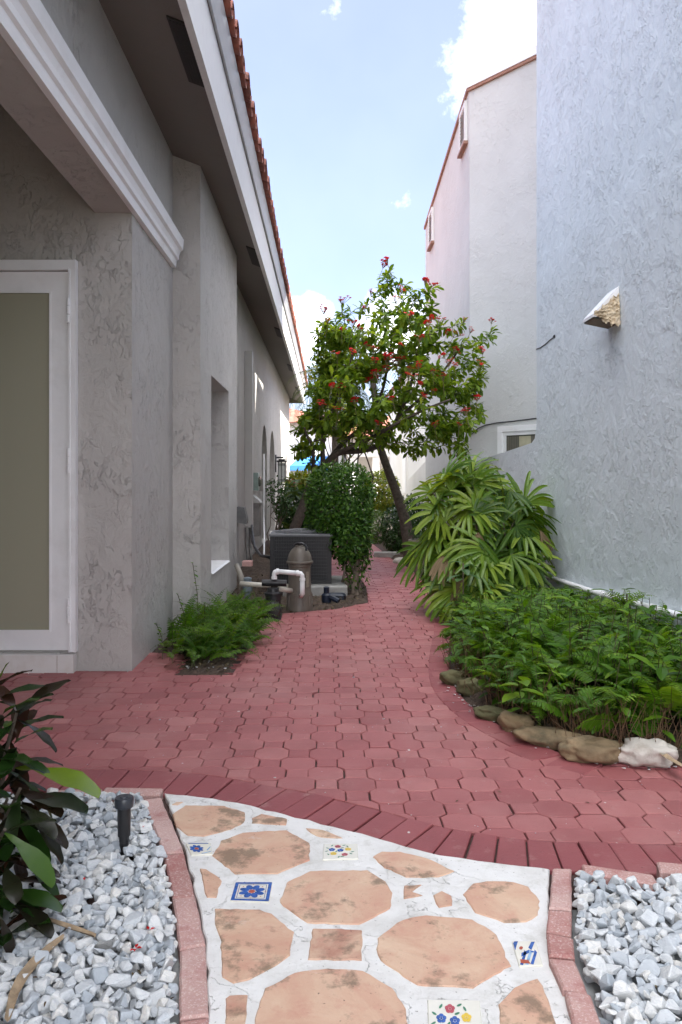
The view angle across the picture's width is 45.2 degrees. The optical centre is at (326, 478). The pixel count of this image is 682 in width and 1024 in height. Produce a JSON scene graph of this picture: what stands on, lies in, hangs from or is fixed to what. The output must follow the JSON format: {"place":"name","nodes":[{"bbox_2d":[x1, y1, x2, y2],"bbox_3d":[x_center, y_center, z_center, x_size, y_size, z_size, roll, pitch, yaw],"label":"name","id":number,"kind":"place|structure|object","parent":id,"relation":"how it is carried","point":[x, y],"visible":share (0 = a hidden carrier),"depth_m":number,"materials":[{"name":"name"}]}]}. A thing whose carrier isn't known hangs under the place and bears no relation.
{"place":"outdoors","nodes":[
{"label":"outdoors","id":0,"kind":"place"},
{"bbox_2d":[153,545,368,675],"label":"soil","id":1,"kind":"structure","parent":0,"point":[260,567],"depth_m":8.79,"materials":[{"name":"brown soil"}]},
{"bbox_2d":[154,562,208,658],"bbox_3d":[-1.060,1.038,6.584,0.342,0.628,1.084,0,0,7],"label":"climbing weed","id":2,"kind":"object","parent":1,"relation":"on","point":[159,630],"visible":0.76,"depth_m":6.47,"materials":[{"name":"green plant"}]},
{"bbox_2d":[163,604,218,646],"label":"fern","id":3,"kind":"object","parent":1,"relation":"on","point":[173,636],"visible":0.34,"depth_m":6.40,"materials":[{"name":"green plant"}]},
{"bbox_2d":[172,619,231,659],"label":"fern","id":4,"kind":"object","parent":1,"relation":"on","point":[198,641],"visible":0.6,"depth_m":6.11,"materials":[{"name":"green plant"}]},
{"bbox_2d":[178,595,236,629],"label":"fern","id":5,"kind":"object","parent":1,"relation":"on","point":[200,615],"visible":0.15,"depth_m":6.93,"materials":[{"name":"green plant"}]},
{"bbox_2d":[161,622,258,663],"bbox_3d":[-0.844,1.246,6.051,0.737,0.270,0.753,0,0,0],"label":"fern","id":6,"kind":"object","parent":1,"relation":"on","point":[209,646],"visible":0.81,"depth_m":6.00,"materials":[{"name":"green plant"}]},
{"bbox_2d":[154,602,268,657],"bbox_3d":[-0.896,1.193,6.301,0.922,0.482,0.855,0,0,0],"label":"fern","id":7,"kind":"object","parent":1,"relation":"on","point":[234,637],"visible":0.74,"depth_m":6.24,"materials":[{"name":"green plant"}]},
{"bbox_2d":[182,599,260,630],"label":"fern","id":8,"kind":"object","parent":1,"relation":"on","point":[217,616],"visible":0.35,"depth_m":6.68,"materials":[{"name":"green plant"}]},
{"bbox_2d":[170,587,274,632],"bbox_3d":[-1.009,1.194,7.223,0.922,0.439,0.820,0,0,-32],"label":"fern","id":9,"kind":"object","parent":1,"relation":"on","point":[202,606],"visible":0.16,"depth_m":7.20,"materials":[{"name":"green plant"}]},
{"bbox_2d":[196,592,285,645],"bbox_3d":[-0.747,1.184,6.784,0.838,0.425,0.897,0,0,0],"label":"fern","id":10,"kind":"object","parent":1,"relation":"on","point":[251,616],"visible":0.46,"depth_m":6.85,"materials":[{"name":"green plant"}]},
{"bbox_2d":[234,563,252,598],"bbox_3d":[-0.888,1.142,8.836,0.124,0.416,0.400,0,0,-23],"label":"pipe","id":11,"kind":"object","parent":1,"relation":"on","point":[241,576],"visible":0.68,"depth_m":8.79,"materials":[{"name":"plastic"}]},
{"bbox_2d":[217,619,270,645],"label":"fern","id":12,"kind":"object","parent":1,"relation":"on","point":[253,637],"visible":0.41,"depth_m":6.59,"materials":[{"name":"green plant"}]},
{"bbox_2d":[204,586,284,621],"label":"fern","id":13,"kind":"object","parent":1,"relation":"on","point":[268,608],"visible":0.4,"depth_m":7.48,"materials":[{"name":"green plant"}]},
{"bbox_2d":[226,588,266,608],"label":"fern","id":14,"kind":"object","parent":1,"relation":"on","point":[241,595],"visible":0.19,"depth_m":7.96,"materials":[{"name":"green plant"}]},
{"bbox_2d":[242,560,252,565],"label":"brick","id":15,"kind":"object","parent":1,"relation":"on","point":[247,562],"visible":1,"depth_m":8.72,"materials":[{"name":"pink brick"}]},
{"bbox_2d":[254,596,280,616],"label":"fern","id":16,"kind":"object","parent":1,"relation":"on","point":[261,604],"visible":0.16,"depth_m":7.94,"materials":[{"name":"green plant"}]},
{"bbox_2d":[262,579,286,619],"bbox_3d":[-0.520,1.181,7.981,0.246,0.349,0.403,0,0,0],"label":"pool pump","id":17,"kind":"object","parent":1,"relation":"on","point":[274,594],"visible":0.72,"depth_m":8.01,"materials":[{"name":"black plastic"}]},
{"bbox_2d":[265,475,293,551],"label":"slender shrub","id":18,"kind":"object","parent":1,"relation":"on","point":[279,500],"visible":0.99,"depth_m":14.91,"materials":[{"name":"green plant"}]},
{"bbox_2d":[278,479,303,528],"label":"shrub","id":19,"kind":"object","parent":1,"relation":"on","point":[299,486],"visible":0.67,"depth_m":15.98,"materials":[{"name":"green plant"}]},
{"bbox_2d":[286,542,312,611],"bbox_3d":[-0.275,1.012,8.420,0.280,0.717,0.280,0,0,0],"label":"pool filter","id":20,"kind":"object","parent":1,"relation":"on","point":[299,557],"visible":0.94,"depth_m":8.32,"materials":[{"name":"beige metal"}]},
{"bbox_2d":[239,568,304,597],"bbox_3d":[-0.555,1.048,8.308,0.691,0.306,0.434,0,0,0],"label":"pump pipework","id":21,"kind":"object","parent":20,"relation":"attached to","point":[278,571],"visible":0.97,"depth_m":8.11,"materials":[{"name":"white paint"}]},
{"bbox_2d":[283,576,346,595],"bbox_3d":[-0.130,1.302,9.875,0.740,0.135,1.050,0,0,0],"label":"concrete pad","id":22,"kind":"object","parent":1,"relation":"on","point":[337,585],"visible":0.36,"depth_m":9.35,"materials":[{"name":"grey concrete"}]},
{"bbox_2d":[269,528,332,583],"bbox_3d":[-0.300,0.918,9.905,0.744,0.624,0.714,0,0,0],"label":"air conditioner","id":23,"kind":"object","parent":22,"relation":"on","point":[282,541],"visible":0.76,"depth_m":9.57,"materials":[{"name":"metal"}]},
{"bbox_2d":[302,356,353,524],"bbox_3d":[0.042,-0.503,15.780,1.107,3.823,1.152,0,0,0],"label":"tree","id":24,"kind":"object","parent":1,"relation":"on","point":[314,378],"visible":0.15,"depth_m":15.74,"materials":[{"name":"green plant"}]},
{"bbox_2d":[321,586,339,602],"bbox_3d":[0.047,1.260,8.827,0.215,0.180,0.107,0,0,26],"label":"check valve","id":25,"kind":"object","parent":1,"relation":"on","point":[327,596],"visible":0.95,"depth_m":8.80,"materials":[{"name":"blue plastic"}]},
{"bbox_2d":[330,593,345,599],"bbox_3d":[0.105,1.312,9.080,0.222,0.075,0.160,0,0,0],"label":"tray","id":26,"kind":"object","parent":1,"relation":"on","point":[341,595],"visible":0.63,"depth_m":9.02,"materials":[{"name":"plastic"}]},
{"bbox_2d":[302,460,376,594],"bbox_3d":[0.159,0.587,9.897,0.932,1.652,1.075,0,0,0],"label":"clipped shrub","id":27,"kind":"object","parent":1,"relation":"on","point":[348,527],"visible":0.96,"depth_m":9.61,"materials":[{"name":"green plant"}]},
{"bbox_2d":[323,327,382,511],"bbox_3d":[0.499,-0.749,15.496,1.279,4.314,1.176,0,0,0],"label":"shrub","id":28,"kind":"object","parent":1,"relation":"on","point":[357,458],"visible":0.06,"depth_m":15.50,"materials":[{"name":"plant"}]},
{"bbox_2d":[288,256,501,528],"bbox_3d":[0.938,-0.914,11.956,3.282,4.658,2.239,0,0,0],"label":"flowering tree","id":29,"kind":"object","parent":1,"relation":"on","point":[346,378],"visible":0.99,"depth_m":11.79,"materials":[{"name":"green plant"}]},
{"bbox_2d":[289,408,341,482],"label":"house","id":30,"kind":"structure","parent":0,"point":[293,440],"depth_m":40.00,"materials":[{"name":"white paint"}]},
{"bbox_2d":[290,456,327,470],"bbox_3d":[-0.825,-0.720,39.480,1.850,0.700,1.000,0,0,0],"label":"awning","id":31,"kind":"object","parent":30,"relation":"attached to","point":[295,465],"visible":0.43,"depth_m":39.09,"materials":[{"name":"blue fabric"}]},
{"bbox_2d":[280,516,392,531],"bbox_3d":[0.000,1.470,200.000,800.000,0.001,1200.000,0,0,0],"label":"ground","id":32,"kind":"structure","parent":0,"point":[373,524],"depth_m":25.46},
{"bbox_2d":[0,0,307,673],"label":"house","id":33,"kind":"structure","parent":32,"relation":"on","point":[146,302],"depth_m":5.75,"materials":[{"name":"beige paint"}]},
{"bbox_2d":[0,259,77,673],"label":"door","id":34,"kind":"structure","parent":33,"relation":"in","point":[39,298],"depth_m":5.73,"materials":[{"name":"white paint"}]},
{"bbox_2d":[237,506,247,523],"bbox_3d":[-1.234,0.545,12.075,0.148,0.250,0.250,0,0,0],"label":"wall vent","id":35,"kind":"object","parent":33,"relation":"attached to","point":[242,516],"depth_m":11.95,"materials":[{"name":"grey metal"}]},
{"bbox_2d":[253,473,260,490],"bbox_3d":[-1.242,0.060,14.750,0.133,0.320,0.300,0,0,0],"label":"meter box","id":36,"kind":"object","parent":33,"relation":"attached to","point":[256,481],"visible":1,"depth_m":14.60,"materials":[{"name":"grey metal"}]},
{"bbox_2d":[245,351,269,559],"bbox_3d":[-0.993,-0.349,11.738,0.152,3.382,3.147,0,0,-10],"label":"downspout","id":37,"kind":"object","parent":33,"relation":"attached to","point":[249,538],"visible":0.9,"depth_m":13.10,"materials":[{"name":"paint"}]},
{"bbox_2d":[253,495,261,535],"bbox_3d":[-1.234,0.665,14.700,0.148,0.730,0.440,0,0,0],"label":"utility box","id":38,"kind":"object","parent":33,"relation":"attached to","point":[257,502],"visible":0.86,"depth_m":14.52,"materials":[{"name":"grey plastic"}]},
{"bbox_2d":[259,479,262,490],"bbox_3d":[-1.254,0.130,16.000,0.108,0.240,0.200,0,0,0],"label":"outlet box","id":39,"kind":"object","parent":33,"relation":"attached to","point":[261,488],"visible":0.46,"depth_m":15.90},
{"bbox_2d":[263,454,264,554],"bbox_3d":[-1.028,0.332,13.506,0.034,1.563,3.426,0,0,-4],"label":"conduit","id":40,"kind":"object","parent":33,"relation":"attached to","point":[263,503],"visible":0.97,"depth_m":15.19,"materials":[{"name":"white paint"}]},
{"bbox_2d":[275,455,286,484],"bbox_3d":[-1.164,-0.215,20.965,0.288,0.770,0.270,0,0,0],"label":"wall lantern","id":41,"kind":"object","parent":33,"relation":"attached to","point":[281,470],"depth_m":20.87,"materials":[{"name":"black metal"}]},
{"bbox_2d":[281,467,310,491],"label":"shrub","id":42,"kind":"object","parent":32,"relation":"on","point":[302,475],"visible":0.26,"depth_m":18.78,"materials":[{"name":"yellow plant"}]},
{"bbox_2d":[324,402,355,466],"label":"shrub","id":43,"kind":"object","parent":32,"relation":"on","point":[340,436],"visible":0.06,"depth_m":25.93,"materials":[{"name":"green plant"}]},
{"bbox_2d":[361,468,400,527],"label":"shrub","id":44,"kind":"object","parent":32,"relation":"on","point":[381,496],"visible":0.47,"depth_m":21.58,"materials":[{"name":"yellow plant"}]},
{"bbox_2d":[388,372,425,530],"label":"townhouse","id":45,"kind":"structure","parent":32,"relation":"on","point":[409,473],"depth_m":23.68,"materials":[{"name":"white paint"}]},
{"bbox_2d":[402,452,405,492],"bbox_3d":[2.346,-0.200,24.750,0.022,1.300,1.100,0,0,0],"label":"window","id":46,"kind":"structure","parent":45,"relation":"in","point":[403,459],"depth_m":24.81,"materials":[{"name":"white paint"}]},
{"bbox_2d":[424,45,536,525],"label":"townhouse","id":47,"kind":"structure","parent":32,"relation":"on","point":[480,225],"depth_m":13.09,"materials":[{"name":"white paint"}]},
{"bbox_2d":[472,418,536,433],"bbox_3d":[2.787,-0.817,12.948,0.016,0.204,1.289,0,0,-39],"label":"cable","id":48,"kind":"object","parent":47,"relation":"attached to","point":[505,422],"visible":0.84,"depth_m":12.89,"materials":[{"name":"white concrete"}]},
{"bbox_2d":[497,424,536,453],"bbox_3d":[3.158,-0.360,12.460,0.047,0.920,1.380,0,0,-39],"label":"window","id":49,"kind":"structure","parent":47,"relation":"in","point":[515,436],"depth_m":12.76,"materials":[{"name":"white paint"}]},
{"bbox_2d":[474,0,681,642],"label":"townhouse","id":50,"kind":"structure","parent":32,"relation":"on","point":[600,456],"depth_m":6.80,"materials":[{"name":"grey paint"}]},
{"bbox_2d":[583,286,620,328],"bbox_3d":[2.254,-1.380,6.708,0.213,0.341,0.304,0,0,0],"label":"vent hood","id":51,"kind":"object","parent":50,"relation":"attached to","point":[604,312],"visible":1,"depth_m":6.59,"materials":[{"name":"white paint"}]},
{"bbox_2d":[545,576,681,620],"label":"water pipe","id":52,"kind":"object","parent":50,"relation":"attached to","point":[574,585],"visible":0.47,"depth_m":6.90,"materials":[{"name":"white paint"}]},
{"bbox_2d":[0,540,681,909],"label":"path","id":53,"kind":"structure","parent":0,"point":[113,720],"depth_m":4.30,"materials":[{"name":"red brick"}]},
{"bbox_2d":[274,484,323,529],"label":"shrub","id":54,"kind":"object","parent":53,"relation":"on","point":[286,519],"visible":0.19,"depth_m":16.68,"materials":[{"name":"green plant"}]},
{"bbox_2d":[285,369,379,508],"bbox_3d":[0.193,-0.382,16.964,2.059,3.665,1.757,0,0,14],"label":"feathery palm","id":55,"kind":"object","parent":53,"relation":"on","point":[334,444],"visible":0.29,"depth_m":16.95,"materials":[{"name":"green plant"}]},
{"bbox_2d":[1,769,681,877],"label":"path border","id":56,"kind":"object","parent":53,"relation":"on","point":[574,857],"visible":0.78,"depth_m":3.15,"materials":[{"name":"red brick"}]},
{"bbox_2d":[104,788,162,802],"bbox_3d":[-0.821,1.375,3.458,0.252,0.110,0.072,0,0,3],"label":"edging brick","id":57,"kind":"object","parent":56,"relation":"on","point":[148,793],"visible":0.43,"depth_m":3.45,"materials":[{"name":"brick"}]},
{"bbox_2d":[33,580,666,1018],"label":"leaf litter","id":58,"kind":"object","parent":53,"relation":"on","point":[241,728],"visible":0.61,"depth_m":2.39,"materials":[{"name":"brown plant"}]},
{"bbox_2d":[87,609,679,830],"bbox_3d":[0.741,1.334,5.979,3.864,0.037,5.897,0,0,0],"label":"grit","id":59,"kind":"object","parent":53,"relation":"on","point":[441,726],"visible":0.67,"depth_m":4.69,"materials":[{"name":"white stone"}]},
{"bbox_2d":[429,610,681,774],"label":"bed edging","id":60,"kind":"object","parent":53,"relation":"on","point":[529,751],"visible":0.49,"depth_m":4.46,"materials":[{"name":"red brick"}]},
{"bbox_2d":[0,910,681,1023],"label":"ground fabric","id":61,"kind":"object","parent":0,"point":[592,988],"depth_m":2.27,"materials":[{"name":"fabric"}]},
{"bbox_2d":[0,662,100,952],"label":"croton","id":62,"kind":"object","parent":61,"relation":"on","point":[20,827],"visible":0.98,"depth_m":2.49,"materials":[{"name":"green plant"}]},
{"bbox_2d":[58,790,102,803],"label":"edging brick","id":63,"kind":"object","parent":61,"relation":"on","point":[76,791],"visible":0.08,"depth_m":3.46,"materials":[{"name":"brick"}]},
{"bbox_2d":[0,787,179,1023],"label":"gravel","id":64,"kind":"structure","parent":61,"relation":"on","point":[91,1000],"depth_m":2.33,"materials":[{"name":"white gravel"}]},
{"bbox_2d":[4,934,63,1021],"bbox_3d":[-0.771,1.292,2.134,0.058,0.010,0.364,0,0,4],"label":"dry leaf","id":65,"kind":"object","parent":64,"relation":"on","point":[30,966],"visible":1,"depth_m":2.12,"materials":[{"name":"beige plant"}]},
{"bbox_2d":[50,918,95,937],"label":"dry leaf","id":66,"kind":"object","parent":64,"relation":"on","point":[74,928],"visible":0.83,"depth_m":2.35,"materials":[{"name":"beige plant"}]},
{"bbox_2d":[83,826,154,950],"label":"fallen petals","id":67,"kind":"object","parent":64,"relation":"on","point":[147,927],"visible":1,"depth_m":2.28,"materials":[{"name":"red plant"}]},
{"bbox_2d":[114,794,133,861],"bbox_3d":[-0.721,1.252,2.921,0.067,0.236,0.067,0,0,0],"label":"path lamp","id":68,"kind":"object","parent":64,"relation":"on","point":[123,804],"visible":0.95,"depth_m":2.90,"materials":[{"name":"black plastic"}]},
{"bbox_2d":[146,798,168,820],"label":"edging brick","id":69,"kind":"object","parent":61,"relation":"on","point":[157,810],"visible":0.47,"depth_m":3.27,"materials":[{"name":"brick"}]},
{"bbox_2d":[152,819,182,854],"bbox_3d":[-0.589,1.375,3.027,0.075,0.111,0.299,0,0,-20],"label":"edging brick","id":70,"kind":"object","parent":61,"relation":"on","point":[165,832],"visible":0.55,"depth_m":3.02,"materials":[{"name":"brick"}]},
{"bbox_2d":[163,854,194,901],"bbox_3d":[-0.495,1.378,2.743,0.073,0.104,0.314,0,0,-16],"label":"edging brick","id":71,"kind":"object","parent":61,"relation":"on","point":[177,872],"visible":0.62,"depth_m":2.73,"materials":[{"name":"brick"}]},
{"bbox_2d":[172,897,205,962],"bbox_3d":[-0.415,1.378,2.456,0.074,0.105,0.288,0,0,-15],"label":"edging brick","id":72,"kind":"object","parent":61,"relation":"on","point":[189,934],"visible":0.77,"depth_m":2.43,"materials":[{"name":"brick"}]},
{"bbox_2d":[179,947,208,1022],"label":"edging brick","id":73,"kind":"object","parent":61,"relation":"on","point":[193,998],"visible":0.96,"depth_m":2.14,"materials":[{"name":"brick"}]},
{"bbox_2d":[179,1019,208,1023],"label":"edging brick","id":74,"kind":"object","parent":61,"relation":"on","point":[203,1021],"visible":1,"depth_m":2.00,"materials":[{"name":"brick"}]},
{"bbox_2d":[546,910,571,938],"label":"edging brick","id":75,"kind":"object","parent":61,"relation":"on","point":[559,923],"visible":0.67,"depth_m":2.42,"materials":[{"name":"pink brick"}]},
{"bbox_2d":[549,869,571,912],"bbox_3d":[0.756,1.372,2.634,0.067,0.116,0.284,0,0,18],"label":"edging brick","id":76,"kind":"object","parent":61,"relation":"on","point":[561,894],"visible":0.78,"depth_m":2.61,"materials":[{"name":"brick"}]},
{"bbox_2d":[547,934,574,961],"bbox_3d":[0.660,1.372,2.307,0.072,0.117,0.115,0,0,13],"label":"edging brick","id":77,"kind":"object","parent":61,"relation":"on","point":[560,947],"visible":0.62,"depth_m":2.29,"materials":[{"name":"brick"}]},
{"bbox_2d":[549,959,586,996],"bbox_3d":[0.645,1.373,2.174,0.068,0.113,0.155,0,0,0],"label":"edging brick","id":78,"kind":"object","parent":61,"relation":"on","point":[566,974],"visible":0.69,"depth_m":2.17,"materials":[{"name":"brick"}]},
{"bbox_2d":[565,991,600,1023],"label":"edging brick","id":79,"kind":"object","parent":61,"relation":"on","point":[580,1008],"visible":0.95,"depth_m":2.03,"materials":[{"name":"brick"}]},
{"bbox_2d":[582,865,656,899],"bbox_3d":[0.963,1.365,2.695,0.240,0.130,0.066,0,0,20],"label":"edging brick","id":80,"kind":"object","parent":61,"relation":"on","point":[648,879],"visible":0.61,"depth_m":2.68,"materials":[{"name":"brick"}]},
{"bbox_2d":[572,870,681,1023],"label":"gravel","id":81,"kind":"structure","parent":61,"relation":"on","point":[621,997],"depth_m":2.30,"materials":[{"name":"white gravel"}]},
{"bbox_2d":[657,862,681,890],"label":"edging brick","id":82,"kind":"object","parent":61,"relation":"on","point":[664,870],"visible":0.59,"depth_m":2.71,"materials":[{"name":"brick"}]},
{"bbox_2d":[343,416,389,509],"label":"house","id":83,"kind":"structure","parent":0,"point":[374,460],"depth_m":34.60,"materials":[{"name":"white paint"}]},
{"bbox_2d":[165,793,570,1023],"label":"mosaic path","id":84,"kind":"structure","parent":0,"point":[303,921],"depth_m":2.44,"materials":[{"name":"tile"}]},
{"bbox_2d":[233,0,536,415],"label":"sky","id":85,"kind":"structure","parent":0,"point":[358,103],"materials":[{"name":"blue"}]},
{"bbox_2d":[367,532,681,768],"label":"soil","id":86,"kind":"structure","parent":0,"point":[472,700],"depth_m":4.53,"materials":[{"name":"brown soil"}]},
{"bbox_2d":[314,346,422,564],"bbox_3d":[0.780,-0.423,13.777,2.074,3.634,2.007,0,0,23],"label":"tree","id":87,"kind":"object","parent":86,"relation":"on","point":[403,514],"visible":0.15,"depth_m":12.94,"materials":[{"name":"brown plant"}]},
{"bbox_2d":[366,510,386,543],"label":"hedge","id":88,"kind":"object","parent":86,"relation":"on","point":[376,531],"visible":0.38,"depth_m":17.15,"materials":[{"name":"green plant"}]},
{"bbox_2d":[374,551,399,557],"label":"planter kerb","id":89,"kind":"structure","parent":86,"relation":"on","point":[384,554],"depth_m":13.95,"materials":[{"name":"concrete"}]},
{"bbox_2d":[379,505,416,551],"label":"shrub","id":90,"kind":"object","parent":86,"relation":"on","point":[396,541],"visible":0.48,"depth_m":14.35,"materials":[{"name":"green plant"}]},
{"bbox_2d":[393,557,402,562],"bbox_3d":[1.186,1.317,13.091,0.260,0.105,0.260,0,0,0],"label":"stone","id":91,"kind":"object","parent":86,"relation":"on","point":[396,560],"visible":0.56,"depth_m":13.02,"materials":[{"name":"white stone"}]},
{"bbox_2d":[392,493,426,537],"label":"shrub","id":92,"kind":"object","parent":86,"relation":"on","point":[407,503],"visible":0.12,"depth_m":15.39,"materials":[{"name":"green plant"}]},
{"bbox_2d":[408,519,435,573],"bbox_3d":[1.435,0.938,11.584,0.565,0.824,0.560,0,0,0],"label":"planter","id":93,"kind":"object","parent":86,"relation":"on","point":[415,540],"visible":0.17,"depth_m":11.53,"materials":[{"name":"green plant"}]},
{"bbox_2d":[439,669,467,687],"bbox_3d":[0.834,1.307,5.352,0.189,0.118,0.148,0,0,0],"label":"boulder","id":94,"kind":"object","parent":86,"relation":"on","point":[450,677],"visible":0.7,"depth_m":5.31,"materials":[{"name":"beige stone"}]},
{"bbox_2d":[441,561,480,637],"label":"leafy seedling","id":95,"kind":"object","parent":86,"relation":"on","point":[466,572],"visible":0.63,"depth_m":7.40,"materials":[{"name":"green plant"}]},
{"bbox_2d":[456,677,484,696],"bbox_3d":[0.900,1.301,5.103,0.215,0.132,0.124,0,0,32],"label":"boulder","id":96,"kind":"object","parent":86,"relation":"on","point":[468,682],"visible":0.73,"depth_m":5.06,"materials":[{"name":"beige stone"}]},
{"bbox_2d":[393,449,561,622],"bbox_3d":[1.552,0.621,8.369,1.637,1.871,1.934,0,0,40],"label":"lady palm","id":97,"kind":"object","parent":86,"relation":"on","point":[498,535],"visible":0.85,"depth_m":8.07,"materials":[{"name":"green plant"}]},
{"bbox_2d":[473,705,505,721],"bbox_3d":[0.916,1.320,4.595,0.205,0.079,0.122,0,0,29],"label":"boulder","id":98,"kind":"object","parent":86,"relation":"on","point":[488,712],"visible":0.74,"depth_m":4.56,"materials":[{"name":"stone"}]},
{"bbox_2d":[497,710,534,731],"bbox_3d":[1.010,1.308,4.367,0.208,0.123,0.136,0,0,39],"label":"boulder","id":99,"kind":"object","parent":86,"relation":"on","point":[507,721],"visible":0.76,"depth_m":4.33,"materials":[{"name":"brown stone"}]},
{"bbox_2d":[512,726,582,749],"bbox_3d":[1.131,1.312,4.144,0.376,0.103,0.176,0,0,27],"label":"boulder","id":100,"kind":"object","parent":86,"relation":"on","point":[545,737],"visible":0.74,"depth_m":4.10,"materials":[{"name":"brown stone"}]},
{"bbox_2d":[434,583,681,748],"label":"fern groundcover","id":101,"kind":"object","parent":86,"relation":"on","point":[547,629],"visible":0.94,"depth_m":4.76,"materials":[{"name":"green plant"}]},
{"bbox_2d":[439,619,681,759],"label":"dry stems","id":102,"kind":"object","parent":86,"relation":"on","point":[614,731],"visible":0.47,"depth_m":4.12,"materials":[{"name":"brown plant"}]},
{"bbox_2d":[557,735,622,764],"bbox_3d":[1.268,1.306,3.908,0.321,0.128,0.192,0,0,0],"label":"boulder","id":103,"kind":"object","parent":86,"relation":"on","point":[590,749],"visible":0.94,"depth_m":3.87,"materials":[{"name":"brown stone"}]},
{"bbox_2d":[602,590,656,616],"bbox_3d":[2.157,1.081,5.897,0.386,0.539,0.391,0,0,0],"label":"sprout","id":104,"kind":"object","parent":86,"relation":"on","point":[627,599],"visible":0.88,"depth_m":5.91,"materials":[{"name":"green plant"}]},
{"bbox_2d":[618,737,678,767],"bbox_3d":[1.496,1.296,3.866,0.309,0.138,0.192,0,0,0],"label":"boulder","id":105,"kind":"object","parent":86,"relation":"on","point":[636,751],"visible":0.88,"depth_m":3.80,"materials":[{"name":"white stone"}]},
{"bbox_2d":[644,736,681,766],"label":"dry frond","id":106,"kind":"object","parent":105,"relation":"on","point":[668,757],"visible":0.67,"depth_m":3.73,"materials":[{"name":"beige plant"}]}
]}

